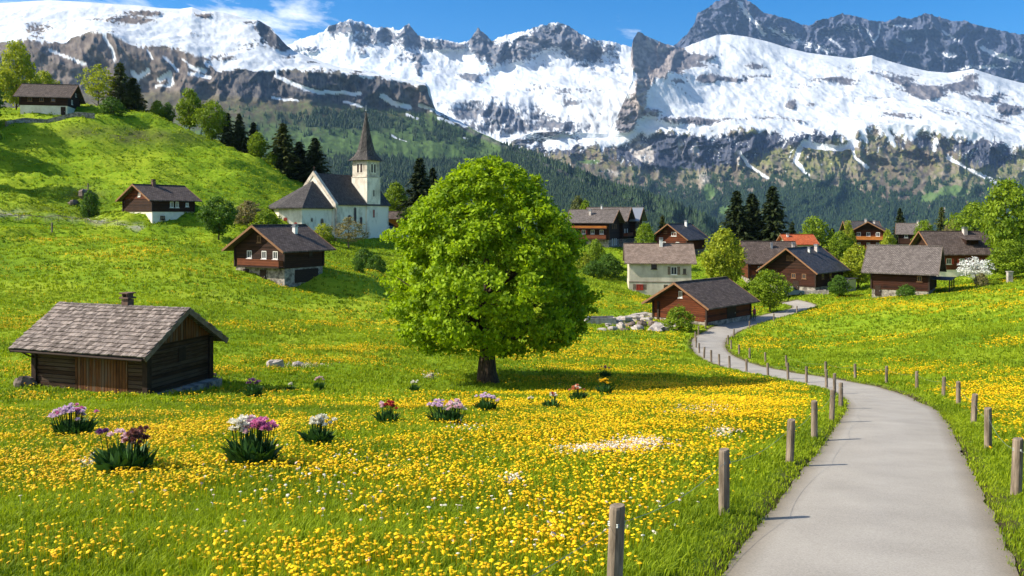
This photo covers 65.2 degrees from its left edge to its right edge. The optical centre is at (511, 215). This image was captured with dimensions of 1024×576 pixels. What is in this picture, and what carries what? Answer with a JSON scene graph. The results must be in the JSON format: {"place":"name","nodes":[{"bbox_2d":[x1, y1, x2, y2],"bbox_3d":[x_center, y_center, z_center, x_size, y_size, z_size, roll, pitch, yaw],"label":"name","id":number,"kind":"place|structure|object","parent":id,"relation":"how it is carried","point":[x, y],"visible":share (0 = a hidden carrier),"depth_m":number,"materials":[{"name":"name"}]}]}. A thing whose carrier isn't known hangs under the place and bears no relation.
{"place":"outdoors","nodes":[
{"label":"outdoors","id":0,"kind":"place"},
{"bbox_2d":[0,0,719,236],"bbox_3d":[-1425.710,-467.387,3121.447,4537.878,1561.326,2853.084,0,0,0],"label":"mountain flank","id":1,"kind":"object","parent":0,"point":[226,60],"visible":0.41,"depth_m":3748.02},
{"bbox_2d":[200,100,723,249],"bbox_3d":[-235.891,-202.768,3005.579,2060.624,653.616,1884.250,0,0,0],"label":"forest","id":2,"kind":"object","parent":1,"relation":"on","point":[564,190],"visible":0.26,"depth_m":3229.58,"materials":[{"name":"green plant"}]},
{"bbox_2d":[287,19,631,143],"bbox_3d":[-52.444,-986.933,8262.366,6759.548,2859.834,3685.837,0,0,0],"label":"mountain range","id":3,"kind":"structure","parent":0,"point":[549,77],"depth_m":9118.63,"materials":[{"name":"white snow"}]},
{"bbox_2d":[0,103,1023,575],"bbox_3d":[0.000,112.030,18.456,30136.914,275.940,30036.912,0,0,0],"label":"ground","id":4,"kind":"structure","parent":0,"point":[34,141],"depth_m":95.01,"materials":[{"name":"green plant"}]},
{"bbox_2d":[0,40,44,109],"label":"maple tree","id":5,"kind":"object","parent":4,"relation":"on","point":[11,82],"visible":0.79,"depth_m":170.63,"materials":[{"name":"green plant"}]},
{"bbox_2d":[13,376,36,387],"bbox_3d":[-24.819,8.575,40.816,1.058,0.917,0.847,7,-4,-33],"label":"boulder","id":6,"kind":"object","parent":4,"relation":"on","point":[22,380],"visible":0.55,"depth_m":40.52,"materials":[{"name":"stone"}]},
{"bbox_2d":[32,70,59,83],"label":"maple tree","id":7,"kind":"object","parent":4,"relation":"on","point":[45,75],"visible":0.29,"depth_m":185.22,"materials":[{"name":"green plant"}]},
{"bbox_2d":[13,83,85,114],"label":"hilltop house","id":8,"kind":"structure","parent":4,"relation":"on","point":[62,99],"depth_m":164.76,"materials":[{"name":"wood"}]},
{"bbox_2d":[5,112,94,126],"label":"retaining wall","id":9,"kind":"structure","parent":4,"relation":"on","point":[58,118],"depth_m":158.33,"materials":[{"name":"stone"}]},
{"bbox_2d":[47,402,98,437],"bbox_3d":[-12.712,6.031,23.205,1.499,1.104,1.351,0,0,0],"label":"flower clump","id":10,"kind":"object","parent":4,"relation":"on","point":[76,426],"visible":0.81,"depth_m":23.13,"materials":[{"name":"green plant"}]},
{"bbox_2d":[78,190,100,217],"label":"shrub","id":11,"kind":"object","parent":4,"relation":"on","point":[87,210],"visible":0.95,"depth_m":123.49,"materials":[{"name":"green plant"}]},
{"bbox_2d":[75,64,116,105],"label":"maple tree","id":12,"kind":"object","parent":4,"relation":"on","point":[100,86],"visible":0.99,"depth_m":179.05,"materials":[{"name":"green plant"}]},
{"bbox_2d":[97,96,129,115],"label":"shrub","id":13,"kind":"object","parent":4,"relation":"on","point":[108,102],"visible":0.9,"depth_m":166.88,"materials":[{"name":"green plant"}]},
{"bbox_2d":[8,292,228,394],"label":"log barn","id":14,"kind":"structure","parent":4,"relation":"on","point":[126,345],"depth_m":40.55,"materials":[{"name":"wood"}]},
{"bbox_2d":[75,357,127,393],"bbox_3d":[-20.428,7.633,39.801,3.296,2.471,0.080,0,0,18],"label":"barn door","id":15,"kind":"structure","parent":14,"relation":"in","point":[91,374],"depth_m":39.76,"materials":[{"name":"brown wood"}]},
{"bbox_2d":[99,62,141,111],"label":"spruce tree","id":16,"kind":"object","parent":4,"relation":"on","point":[119,90],"visible":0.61,"depth_m":181.50,"materials":[{"name":"green plant"}]},
{"bbox_2d":[88,425,158,476],"bbox_3d":[-8.334,5.088,17.201,1.538,1.166,1.400,0,0,0],"label":"flower clump","id":17,"kind":"object","parent":4,"relation":"on","point":[122,455],"visible":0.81,"depth_m":17.01,"materials":[{"name":"green plant"}]},
{"bbox_2d":[121,77,148,111],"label":"spruce tree","id":18,"kind":"object","parent":4,"relation":"on","point":[135,89],"visible":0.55,"depth_m":183.50,"materials":[{"name":"green plant"}]},
{"bbox_2d":[149,100,166,117],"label":"maple tree","id":19,"kind":"object","parent":4,"relation":"on","point":[158,108],"visible":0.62,"depth_m":183.36,"materials":[{"name":"green plant"}]},
{"bbox_2d":[115,179,201,223],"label":"hillside house","id":20,"kind":"structure","parent":4,"relation":"on","point":[153,201],"depth_m":122.79,"materials":[{"name":"brown wood"}]},
{"bbox_2d":[163,102,175,122],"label":"maple tree","id":21,"kind":"object","parent":4,"relation":"on","point":[171,115],"visible":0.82,"depth_m":185.51,"materials":[{"name":"green plant"}]},
{"bbox_2d":[174,87,203,129],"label":"maple tree","id":22,"kind":"object","parent":4,"relation":"on","point":[185,110],"visible":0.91,"depth_m":181.00,"materials":[{"name":"green plant"}]},
{"bbox_2d":[191,99,229,140],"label":"maple tree","id":23,"kind":"object","parent":4,"relation":"on","point":[215,120],"visible":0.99,"depth_m":178.74,"materials":[{"name":"green plant"}]},
{"bbox_2d":[196,195,239,239],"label":"apple tree","id":24,"kind":"object","parent":4,"relation":"on","point":[213,219],"visible":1,"depth_m":112.06,"materials":[{"name":"green plant"}]},
{"bbox_2d":[216,113,234,145],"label":"spruce tree","id":25,"kind":"object","parent":4,"relation":"on","point":[224,138],"visible":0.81,"depth_m":180.50,"materials":[{"name":"green plant"}]},
{"bbox_2d":[228,113,248,152],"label":"spruce tree","id":26,"kind":"object","parent":4,"relation":"on","point":[238,138],"visible":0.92,"depth_m":179.48,"materials":[{"name":"green plant"}]},
{"bbox_2d":[234,200,265,226],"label":"shrub","id":27,"kind":"object","parent":4,"relation":"on","point":[247,205],"visible":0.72,"depth_m":126.56,"materials":[{"name":"brown plant"}]},
{"bbox_2d":[219,414,283,469],"bbox_3d":[-5.803,5.080,17.825,1.376,1.338,1.402,0,0,0],"label":"flower clump","id":28,"kind":"object","parent":4,"relation":"on","point":[251,447],"visible":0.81,"depth_m":17.61,"materials":[{"name":"green plant"}]},
{"bbox_2d":[242,377,262,398],"bbox_3d":[-12.149,8.129,37.617,1.016,1.155,1.244,0,0,0],"label":"flower clump","id":29,"kind":"object","parent":4,"relation":"on","point":[256,390],"visible":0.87,"depth_m":37.47,"materials":[{"name":"green plant"}]},
{"bbox_2d":[247,132,269,156],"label":"maple tree","id":30,"kind":"object","parent":4,"relation":"on","point":[259,145],"visible":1,"depth_m":177.07,"materials":[{"name":"green plant"}]},
{"bbox_2d":[248,207,281,225],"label":"shrub","id":31,"kind":"object","parent":4,"relation":"on","point":[267,218],"visible":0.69,"depth_m":124.96,"materials":[{"name":"green plant"}]},
{"bbox_2d":[221,224,335,286],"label":"chalet","id":32,"kind":"object","parent":4,"relation":"on","point":[290,255],"visible":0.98,"depth_m":92.23,"materials":[{"name":"wood"}]},
{"bbox_2d":[295,268,317,282],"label":"garage door","id":33,"kind":"structure","parent":32,"relation":"in","point":[301,275],"depth_m":92.80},
{"bbox_2d":[266,123,301,174],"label":"spruce tree","id":34,"kind":"object","parent":4,"relation":"on","point":[284,153],"visible":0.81,"depth_m":178.96,"materials":[{"name":"green plant"}]},
{"bbox_2d":[286,141,312,181],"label":"spruce tree","id":35,"kind":"object","parent":4,"relation":"on","point":[301,151],"visible":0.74,"depth_m":179.96,"materials":[{"name":"green plant"}]},
{"bbox_2d":[296,137,331,182],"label":"spruce tree","id":36,"kind":"object","parent":4,"relation":"on","point":[315,158],"visible":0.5,"depth_m":181.28,"materials":[{"name":"green plant"}]},
{"bbox_2d":[295,413,336,445],"bbox_3d":[-5.051,5.699,21.008,0.952,1.004,0.871,0,0,-44],"label":"flower clump","id":37,"kind":"object","parent":4,"relation":"on","point":[319,435],"visible":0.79,"depth_m":20.90,"materials":[{"name":"green plant"}]},
{"bbox_2d":[313,223,334,242],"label":"shrub","id":38,"kind":"object","parent":4,"relation":"on","point":[324,232],"visible":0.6,"depth_m":133.32,"materials":[{"name":"green plant"}]},
{"bbox_2d":[268,110,394,238],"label":"church","id":39,"kind":"structure","parent":4,"relation":"on","point":[315,200],"depth_m":152.89,"materials":[{"name":"white paint"}]},
{"bbox_2d":[331,216,368,247],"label":"apple tree","id":40,"kind":"object","parent":4,"relation":"on","point":[346,226],"visible":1,"depth_m":135.66,"materials":[{"name":"beige plant"}]},
{"bbox_2d":[351,248,376,266],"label":"shrub","id":41,"kind":"object","parent":4,"relation":"on","point":[364,255],"visible":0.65,"depth_m":117.26,"materials":[{"name":"green plant"}]},
{"bbox_2d":[364,253,387,274],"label":"shrub","id":42,"kind":"object","parent":4,"relation":"on","point":[379,261],"visible":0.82,"depth_m":111.41,"materials":[{"name":"green plant"}]},
{"bbox_2d":[19,362,742,565],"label":"daisies","id":43,"kind":"object","parent":4,"relation":"on","point":[607,444],"visible":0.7,"depth_m":19.32,"materials":[{"name":"white plant"}]},
{"bbox_2d":[371,400,400,424],"bbox_3d":[-4.061,6.410,25.843,0.975,0.939,0.830,0,0,34],"label":"flower clump","id":44,"kind":"object","parent":4,"relation":"on","point":[389,415],"visible":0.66,"depth_m":25.75,"materials":[{"name":"green plant"}]},
{"bbox_2d":[383,181,409,210],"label":"maple tree","id":45,"kind":"object","parent":4,"relation":"on","point":[398,190],"visible":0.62,"depth_m":176.71,"materials":[{"name":"green plant"}]},
{"bbox_2d":[389,211,405,227],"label":"church shed","id":46,"kind":"structure","parent":4,"relation":"on","point":[393,218],"depth_m":170.11,"materials":[{"name":"orange wood"}]},
{"bbox_2d":[396,157,439,227],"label":"spruce tree","id":47,"kind":"object","parent":4,"relation":"on","point":[422,186],"visible":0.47,"depth_m":171.25,"materials":[{"name":"green plant"}]},
{"bbox_2d":[426,398,467,424],"bbox_3d":[-2.161,6.461,26.222,1.444,0.956,1.199,0,0,0],"label":"flower clump","id":48,"kind":"object","parent":4,"relation":"on","point":[448,414],"visible":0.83,"depth_m":26.01,"materials":[{"name":"green plant"}]},
{"bbox_2d":[472,392,499,411],"bbox_3d":[-1.021,7.309,31.029,1.186,0.882,0.987,0,0,0],"label":"flower clump","id":49,"kind":"object","parent":4,"relation":"on","point":[482,404],"visible":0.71,"depth_m":30.98,"materials":[{"name":"green plant"}]},
{"bbox_2d":[378,154,604,383],"bbox_3d":[-1.348,3.535,50.502,14.693,15.024,14.840,0,0,0],"label":"lime tree","id":50,"kind":"object","parent":4,"relation":"on","point":[486,299],"visible":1,"depth_m":47.49,"materials":[{"name":"green plant"}]},
{"bbox_2d":[0,212,1023,575],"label":"dandelions","id":51,"kind":"object","parent":4,"relation":"on","point":[604,426],"visible":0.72,"depth_m":19.60,"materials":[{"name":"yellow plant"}]},
{"bbox_2d":[542,391,560,407],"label":"flower clump","id":52,"kind":"object","parent":4,"relation":"on","point":[553,403],"visible":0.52,"depth_m":32.45,"materials":[{"name":"green plant"}]},
{"bbox_2d":[568,384,588,400],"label":"flower clump","id":53,"kind":"object","parent":4,"relation":"on","point":[576,388],"visible":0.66,"depth_m":36.44,"materials":[{"name":"green plant"}]},
{"bbox_2d":[575,252,593,269],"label":"shrub","id":54,"kind":"object","parent":4,"relation":"on","point":[585,260],"visible":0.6,"depth_m":143.18,"materials":[{"name":"green plant"}]},
{"bbox_2d":[565,204,624,247],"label":"old chalet","id":55,"kind":"object","parent":4,"relation":"on","point":[601,225],"visible":0.77,"depth_m":172.07,"materials":[{"name":"wood"}]},
{"bbox_2d":[581,259,608,276],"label":"shrub","id":56,"kind":"object","parent":4,"relation":"on","point":[597,267],"visible":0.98,"depth_m":137.22,"materials":[{"name":"green plant"}]},
{"bbox_2d":[586,238,605,261],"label":"shrub","id":57,"kind":"object","parent":4,"relation":"on","point":[594,251],"visible":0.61,"depth_m":149.23,"materials":[{"name":"green plant"}]},
{"bbox_2d":[584,316,615,324],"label":"water trough","id":58,"kind":"object","parent":4,"relation":"on","point":[603,319],"visible":0.54,"depth_m":92.99,"materials":[{"name":"stone"}]},
{"bbox_2d":[595,378,614,394],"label":"flower clump","id":59,"kind":"object","parent":4,"relation":"on","point":[605,388],"visible":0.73,"depth_m":42.03,"materials":[{"name":"green plant"}]},
{"bbox_2d":[586,207,634,246],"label":"chalet wing","id":60,"kind":"structure","parent":4,"relation":"on","point":[627,213],"depth_m":180.96,"materials":[{"name":"brown wood"}]},
{"bbox_2d":[596,253,624,277],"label":"shrub","id":61,"kind":"object","parent":4,"relation":"on","point":[610,264],"visible":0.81,"depth_m":140.79,"materials":[{"name":"green plant"}]},
{"bbox_2d":[607,503,624,575],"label":"fence post","id":62,"kind":"object","parent":4,"relation":"on","point":[616,521],"visible":1,"depth_m":8.76,"materials":[{"name":"brown wood"}]},
{"bbox_2d":[532,362,840,575],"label":"fence wire","id":63,"kind":"object","parent":62,"relation":"attached to","point":[673,501],"visible":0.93,"depth_m":10.43,"materials":[{"name":"grey"}]},
{"bbox_2d":[629,207,647,242],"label":"chalet wing","id":64,"kind":"structure","parent":4,"relation":"on","point":[640,214],"depth_m":185.44,"materials":[{"name":"brown wood"}]},
{"bbox_2d":[634,222,656,242],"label":"birch tree","id":65,"kind":"object","parent":4,"relation":"on","point":[646,229],"visible":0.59,"depth_m":157.43,"materials":[{"name":"green plant"}]},
{"bbox_2d":[623,239,696,295],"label":"plastered house","id":66,"kind":"structure","parent":4,"relation":"on","point":[653,268],"depth_m":130.84,"materials":[{"name":"paint"}]},
{"bbox_2d":[661,304,696,332],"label":"shrub","id":67,"kind":"object","parent":4,"relation":"on","point":[684,322],"visible":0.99,"depth_m":90.28,"materials":[{"name":"green plant"}]},
{"bbox_2d":[654,220,710,254],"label":"gabled chalet","id":68,"kind":"object","parent":4,"relation":"on","point":[686,232],"visible":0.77,"depth_m":178.29,"materials":[{"name":"wood"}]},
{"bbox_2d":[641,276,759,325],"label":"hay barn","id":69,"kind":"structure","parent":4,"relation":"on","point":[719,300],"depth_m":98.56,"materials":[{"name":"wood"}]},
{"bbox_2d":[697,226,746,282],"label":"birch tree","id":70,"kind":"object","parent":4,"relation":"on","point":[723,263],"visible":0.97,"depth_m":139.33,"materials":[{"name":"green plant"}]},
{"bbox_2d":[719,448,730,514],"bbox_3d":[3.438,4.506,12.936,0.190,1.485,0.197,0,-1,16],"label":"fence post","id":71,"kind":"object","parent":4,"relation":"on","point":[724,479],"visible":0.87,"depth_m":12.88,"materials":[{"name":"brown wood"}]},
{"bbox_2d":[719,190,756,254],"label":"spruce tree","id":72,"kind":"object","parent":4,"relation":"on","point":[737,214],"visible":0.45,"depth_m":177.19,"materials":[{"name":"green plant"}]},
{"bbox_2d":[742,193,769,240],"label":"spruce tree","id":73,"kind":"object","parent":4,"relation":"on","point":[753,208],"visible":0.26,"depth_m":181.13,"materials":[{"name":"green plant"}]},
{"bbox_2d":[737,241,796,281],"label":"brown house","id":74,"kind":"structure","parent":4,"relation":"on","point":[759,254],"depth_m":150.05,"materials":[{"name":"wood"}]},
{"bbox_2d":[745,269,793,311],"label":"apple tree","id":75,"kind":"object","parent":4,"relation":"on","point":[764,296],"visible":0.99,"depth_m":109.97,"materials":[{"name":"green plant"}]},
{"bbox_2d":[751,186,793,240],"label":"spruce tree","id":76,"kind":"object","parent":4,"relation":"on","point":[773,217],"visible":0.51,"depth_m":176.25,"materials":[{"name":"green plant"}]},
{"bbox_2d":[786,418,795,462],"bbox_3d":[6.354,5.325,18.264,0.197,1.384,0.194,3,2,31],"label":"fence post","id":77,"kind":"object","parent":4,"relation":"on","point":[790,440],"visible":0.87,"depth_m":18.18,"materials":[{"name":"brown wood"}]},
{"bbox_2d":[776,233,819,246],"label":"red roofed house","id":78,"kind":"structure","parent":4,"relation":"on","point":[802,240],"depth_m":168.52,"materials":[{"name":"tile"}]},
{"bbox_2d":[756,244,857,291],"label":"slate roofed house","id":79,"kind":"structure","parent":4,"relation":"on","point":[815,267],"depth_m":133.19,"materials":[{"name":"wood"}]},
{"bbox_2d":[811,400,817,437],"bbox_3d":[8.578,5.979,22.705,0.173,1.475,0.180,0,0,-5],"label":"fence post","id":80,"kind":"object","parent":4,"relation":"on","point":[814,418],"visible":0.84,"depth_m":22.65,"materials":[{"name":"brown wood"}]},
{"bbox_2d":[799,215,833,249],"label":"maple tree","id":81,"kind":"object","parent":4,"relation":"on","point":[811,228],"visible":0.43,"depth_m":190.52,"materials":[{"name":"green plant"}]},
{"bbox_2d":[829,390,835,421],"bbox_3d":[10.862,6.612,27.167,0.190,1.455,0.197,0,2,-28],"label":"fence post","id":82,"kind":"object","parent":4,"relation":"on","point":[832,406],"visible":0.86,"depth_m":27.09,"materials":[{"name":"brown wood"}]},
{"bbox_2d":[827,275,852,296],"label":"shrub","id":83,"kind":"object","parent":4,"relation":"on","point":[840,287],"visible":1,"depth_m":123.36,"materials":[{"name":"green plant"}]},
{"bbox_2d":[827,230,853,260],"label":"maple tree","id":84,"kind":"object","parent":4,"relation":"on","point":[841,246],"visible":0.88,"depth_m":183.08,"materials":[{"name":"green plant"}]},
{"bbox_2d":[842,220,856,256],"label":"birch tree","id":85,"kind":"object","parent":4,"relation":"on","point":[848,231],"visible":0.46,"depth_m":185.65,"materials":[{"name":"green plant"}]},
{"bbox_2d":[840,243,869,288],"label":"tree","id":86,"kind":"object","parent":4,"relation":"on","point":[853,262],"visible":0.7,"depth_m":138.92,"materials":[{"name":"green plant"}]},
{"bbox_2d":[839,218,880,243],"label":"back house","id":87,"kind":"structure","parent":4,"relation":"on","point":[854,224],"depth_m":225.13,"materials":[{"name":"stone"}]},
{"bbox_2d":[853,220,887,254],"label":"balcony chalet","id":88,"kind":"object","parent":4,"relation":"on","point":[868,232],"visible":0.52,"depth_m":201.46,"materials":[{"name":"brown wood"}]},
{"bbox_2d":[879,228,897,244],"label":"birch tree","id":89,"kind":"object","parent":4,"relation":"on","point":[888,238],"visible":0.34,"depth_m":169.28,"materials":[{"name":"green plant"}]},
{"bbox_2d":[891,208,905,244],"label":"spruce tree","id":90,"kind":"object","parent":4,"relation":"on","point":[900,218],"visible":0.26,"depth_m":219.77,"materials":[{"name":"green plant"}]},
{"bbox_2d":[895,284,915,296],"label":"shrub","id":91,"kind":"object","parent":4,"relation":"on","point":[909,290],"visible":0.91,"depth_m":111.50,"materials":[{"name":"green plant"}]},
{"bbox_2d":[861,244,955,297],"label":"shingled barn","id":92,"kind":"structure","parent":4,"relation":"on","point":[890,269],"depth_m":117.02,"materials":[{"name":"wood"}]},
{"bbox_2d":[895,220,929,244],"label":"back house","id":93,"kind":"structure","parent":4,"relation":"on","point":[904,232],"depth_m":210.39,"materials":[{"name":"grey"}]},
{"bbox_2d":[910,219,933,239],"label":"maple tree","id":94,"kind":"object","parent":4,"relation":"on","point":[924,225],"visible":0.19,"depth_m":189.66,"materials":[{"name":"green plant"}]},
{"bbox_2d":[933,207,948,230],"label":"spruce tree","id":95,"kind":"object","parent":4,"relation":"on","point":[940,221],"visible":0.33,"depth_m":195.72,"materials":[{"name":"green plant"}]},
{"bbox_2d":[909,227,1000,276],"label":"broad farmhouse","id":96,"kind":"object","parent":4,"relation":"on","point":[964,244],"visible":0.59,"depth_m":145.60,"materials":[{"name":"wood"}]},
{"bbox_2d":[943,200,999,230],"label":"maple tree","id":97,"kind":"object","parent":4,"relation":"on","point":[968,218],"visible":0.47,"depth_m":181.12,"materials":[{"name":"green plant"}]},
{"bbox_2d":[971,393,977,421],"bbox_3d":[15.165,6.523,26.252,0.197,1.384,0.194,3,2,31],"label":"fence post","id":98,"kind":"object","parent":4,"relation":"on","point":[974,406],"visible":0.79,"depth_m":26.17,"materials":[{"name":"brown wood"}]},
{"bbox_2d":[956,257,994,278],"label":"cherry tree","id":99,"kind":"object","parent":4,"relation":"on","point":[970,268],"visible":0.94,"depth_m":123.79,"materials":[{"name":"white plant"}]},
{"bbox_2d":[973,273,989,286],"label":"shrub","id":100,"kind":"object","parent":4,"relation":"on","point":[979,278],"visible":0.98,"depth_m":116.85,"materials":[{"name":"green plant"}]},
{"bbox_2d":[984,407,991,449],"bbox_3d":[12.086,5.604,20.297,0.190,1.485,0.197,0,-1,16],"label":"fence post","id":101,"kind":"object","parent":4,"relation":"on","point":[987,427],"visible":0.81,"depth_m":20.24,"materials":[{"name":"brown wood"}]},
{"bbox_2d":[976,177,1023,262],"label":"maple tree","id":102,"kind":"object","parent":4,"relation":"on","point":[1004,228],"visible":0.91,"depth_m":134.67,"materials":[{"name":"green plant"}]},
{"bbox_2d":[985,239,1023,274],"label":"maple tree","id":103,"kind":"object","parent":4,"relation":"on","point":[1009,254],"visible":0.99,"depth_m":123.06,"materials":[{"name":"green plant"}]},
{"bbox_2d":[1010,437,1023,494],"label":"fence post","id":104,"kind":"object","parent":4,"relation":"on","point":[1017,466],"visible":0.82,"depth_m":14.52,"materials":[{"name":"brown wood"}]},
{"bbox_2d":[0,0,1023,46],"label":"sky","id":105,"kind":"structure","parent":0,"point":[618,21],"materials":[{"name":"blue"}]},
{"bbox_2d":[508,32,1023,243],"bbox_3d":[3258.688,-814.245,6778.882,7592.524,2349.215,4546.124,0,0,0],"label":"mountain","id":106,"kind":"structure","parent":0,"point":[736,104],"depth_m":6280.33,"materials":[{"name":"white snow"}]},
{"bbox_2d":[564,156,1023,244],"bbox_3d":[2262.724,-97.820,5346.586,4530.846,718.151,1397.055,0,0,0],"label":"forest","id":107,"kind":"object","parent":106,"relation":"on","point":[836,194],"visible":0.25,"depth_m":5423.81,"materials":[{"name":"green plant"}]},
{"bbox_2d":[674,0,1023,82],"bbox_3d":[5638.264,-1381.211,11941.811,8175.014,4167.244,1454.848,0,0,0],"label":"mountain wall","id":108,"kind":"structure","parent":0,"point":[928,42],"depth_m":12252.55,"materials":[{"name":"grey stone"}]},
{"bbox_2d":[691,300,1018,575],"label":"road","id":109,"kind":"structure","parent":0,"point":[884,484],"depth_m":14.06,"materials":[{"name":"grey asphalt"}]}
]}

